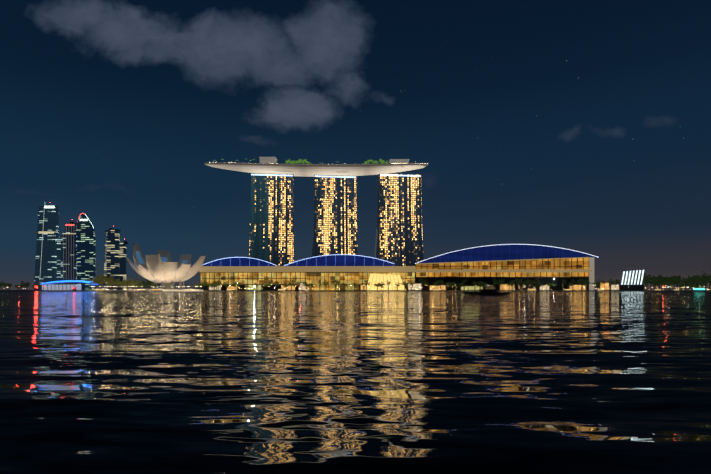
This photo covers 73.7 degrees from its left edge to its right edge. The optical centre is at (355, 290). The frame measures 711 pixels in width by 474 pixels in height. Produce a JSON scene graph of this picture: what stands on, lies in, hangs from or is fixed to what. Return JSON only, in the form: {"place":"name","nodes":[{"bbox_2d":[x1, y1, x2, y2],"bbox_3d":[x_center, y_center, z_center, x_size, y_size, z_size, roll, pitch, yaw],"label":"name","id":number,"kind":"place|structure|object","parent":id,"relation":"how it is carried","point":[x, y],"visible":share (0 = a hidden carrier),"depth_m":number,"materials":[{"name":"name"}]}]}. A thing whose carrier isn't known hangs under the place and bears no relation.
{"place":"outdoors","nodes":[
{"label":"outdoors","id":0,"kind":"place"},
{"bbox_2d":[214,158,415,163],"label":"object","id":1,"kind":"structure","parent":0,"point":[277,163],"depth_m":799.00,"materials":[{"name":"grey"}]},
{"bbox_2d":[204,163,426,176],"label":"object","id":2,"kind":"structure","parent":0,"point":[307,170],"depth_m":798.89,"materials":[{"name":"beige metal"}]},
{"bbox_2d":[209,157,428,164],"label":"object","id":3,"kind":"structure","parent":2,"relation":"on","point":[274,160],"depth_m":801.89,"materials":[{"name":"grey"}]},
{"bbox_2d":[229,158,388,163],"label":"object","id":4,"kind":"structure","parent":3,"relation":"on","point":[306,161],"depth_m":813.55,"materials":[{"name":"green plant"}]},
{"bbox_2d":[0,291,710,473],"bbox_3d":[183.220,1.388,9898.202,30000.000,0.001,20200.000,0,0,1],"label":"water","id":5,"kind":"structure","parent":0,"point":[403,382],"depth_m":7.15,"materials":[{"name":"black liquid"}]},
{"bbox_2d":[149,289,202,290],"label":"lights","id":6,"kind":"object","parent":5,"relation":"on","point":[181,290],"visible":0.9,"depth_m":602.09,"materials":[{"name":"grey"}]},
{"bbox_2d":[95,288,678,290],"bbox_3d":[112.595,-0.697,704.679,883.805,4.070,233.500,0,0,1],"label":"boats","id":7,"kind":"object","parent":5,"relation":"on","point":[310,290],"visible":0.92,"depth_m":638.67,"materials":[{"name":"grey"}]},
{"bbox_2d":[462,289,510,294],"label":"boat","id":8,"kind":"object","parent":5,"relation":"on","point":[487,292],"visible":1,"depth_m":140.25,"materials":[{"name":"grey"}]},
{"bbox_2d":[0,290,710,291],"bbox_3d":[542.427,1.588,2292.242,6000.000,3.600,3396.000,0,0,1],"label":"quay ground","id":9,"kind":"structure","parent":0,"point":[321,290],"depth_m":647.45,"materials":[{"name":"grey concrete"}]},
{"bbox_2d":[0,281,41,289],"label":"bank trees","id":10,"kind":"object","parent":9,"relation":"on","point":[2,285],"visible":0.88,"depth_m":786.14,"materials":[{"name":"green plant"}]},
{"bbox_2d":[34,206,62,289],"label":"skyscraper","id":11,"kind":"structure","parent":9,"relation":"on","point":[49,258],"depth_m":1012.37,"materials":[{"name":"black glass"}]},
{"bbox_2d":[34,280,97,289],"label":"blue pavilion","id":12,"kind":"structure","parent":9,"relation":"on","point":[47,286],"depth_m":730.41,"materials":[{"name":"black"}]},
{"bbox_2d":[62,223,76,284],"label":"skyscraper","id":13,"kind":"structure","parent":9,"relation":"on","point":[69,252],"depth_m":1023.55,"materials":[{"name":"black"}]},
{"bbox_2d":[76,213,95,289],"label":"skyscraper","id":14,"kind":"structure","parent":9,"relation":"on","point":[85,252],"depth_m":1010.73,"materials":[{"name":"black glass"}]},
{"bbox_2d":[104,230,125,289],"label":"skyscraper","id":15,"kind":"structure","parent":9,"relation":"on","point":[115,259],"depth_m":1014.82,"materials":[{"name":"black glass"}]},
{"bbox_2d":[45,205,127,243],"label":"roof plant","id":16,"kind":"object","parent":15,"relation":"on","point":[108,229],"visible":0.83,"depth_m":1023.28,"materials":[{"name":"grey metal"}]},
{"bbox_2d":[88,275,142,289],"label":"trees","id":17,"kind":"object","parent":9,"relation":"on","point":[101,279],"visible":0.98,"depth_m":623.04,"materials":[{"name":"green plant"}]},
{"bbox_2d":[133,280,153,289],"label":"tree","id":18,"kind":"object","parent":9,"relation":"on","point":[144,282],"visible":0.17,"depth_m":723.37,"materials":[{"name":"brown plant"}]},
{"bbox_2d":[137,282,158,289],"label":"tree","id":19,"kind":"object","parent":9,"relation":"on","point":[146,285],"visible":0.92,"depth_m":618.88,"materials":[{"name":"green plant"}]},
{"bbox_2d":[126,243,205,282],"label":"lotus-shaped museum","id":20,"kind":"structure","parent":9,"relation":"on","point":[160,267],"depth_m":641.30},
{"bbox_2d":[140,280,194,289],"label":"museum base","id":21,"kind":"object","parent":9,"relation":"on","point":[165,285],"visible":0.4,"depth_m":652.62,"materials":[{"name":"grey concrete"}]},
{"bbox_2d":[194,280,220,289],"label":"trees","id":22,"kind":"object","parent":9,"relation":"on","point":[215,284],"visible":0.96,"depth_m":627.23,"materials":[{"name":"green plant"}]},
{"bbox_2d":[249,173,293,265],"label":"hotel tower","id":23,"kind":"structure","parent":9,"relation":"on","point":[271,218],"depth_m":798.91,"materials":[{"name":"black glass"}]},
{"bbox_2d":[199,266,415,289],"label":"shopping mall building","id":24,"kind":"structure","parent":9,"relation":"on","point":[231,275],"depth_m":690.25,"materials":[{"name":"beige glass"}]},
{"bbox_2d":[202,254,393,265],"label":"curved roofs","id":25,"kind":"structure","parent":24,"relation":"on","point":[341,260],"depth_m":691.44,"materials":[{"name":"blue metal"}]},
{"bbox_2d":[204,279,412,289],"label":"trees","id":26,"kind":"object","parent":9,"relation":"on","point":[337,282],"visible":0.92,"depth_m":668.10,"materials":[{"name":"foliage"},{"name":"bark"}]},
{"bbox_2d":[312,175,357,256],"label":"hotel tower","id":27,"kind":"structure","parent":9,"relation":"on","point":[335,214],"depth_m":797.47,"materials":[{"name":"yellow"}]},
{"bbox_2d":[7,278,684,289],"bbox_3d":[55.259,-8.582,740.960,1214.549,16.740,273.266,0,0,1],"label":"lamp posts","id":28,"kind":"object","parent":9,"relation":"on","point":[230,285],"visible":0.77,"depth_m":613.38,"materials":[{"name":"grey metal"}]},
{"bbox_2d":[367,274,405,289],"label":"glass entrance","id":29,"kind":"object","parent":9,"relation":"on","point":[379,278],"depth_m":678.35,"materials":[{"name":"yellow glass"}]},
{"bbox_2d":[374,174,423,265],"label":"hotel tower","id":30,"kind":"structure","parent":9,"relation":"on","point":[399,239],"depth_m":795.02,"materials":[{"name":"yellow"}]},
{"bbox_2d":[209,282,620,289],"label":"waterfront kiosks","id":31,"kind":"object","parent":9,"relation":"on","point":[607,285],"visible":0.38,"depth_m":676.03,"materials":[{"name":"beige"}]},
{"bbox_2d":[236,283,645,289],"bbox_3d":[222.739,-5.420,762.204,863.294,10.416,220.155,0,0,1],"label":"promenade lamps","id":32,"kind":"object","parent":9,"relation":"on","point":[475,286],"visible":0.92,"depth_m":653.39,"materials":[{"name":"yellow metal"}]},
{"bbox_2d":[412,257,593,289],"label":"convention center building","id":33,"kind":"structure","parent":9,"relation":"on","point":[546,271],"depth_m":686.39,"materials":[{"name":"lit glass"},{"name":"concrete"},{"name":"metal"}]},
{"bbox_2d":[411,244,598,265],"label":"curved roof","id":34,"kind":"structure","parent":33,"relation":"on","point":[506,252],"depth_m":682.46,"materials":[{"name":"blue"}]},
{"bbox_2d":[419,277,621,289],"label":"trees","id":35,"kind":"object","parent":9,"relation":"on","point":[500,281],"visible":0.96,"depth_m":666.73,"materials":[{"name":"green plant"}]},
{"bbox_2d":[619,270,643,289],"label":"light fins","id":36,"kind":"object","parent":9,"relation":"on","point":[631,287],"visible":0.96,"depth_m":692.29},
{"bbox_2d":[633,271,710,289],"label":"bank trees","id":37,"kind":"object","parent":9,"relation":"on","point":[702,281],"visible":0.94,"depth_m":921.73,"materials":[{"name":"green plant"}]}
]}

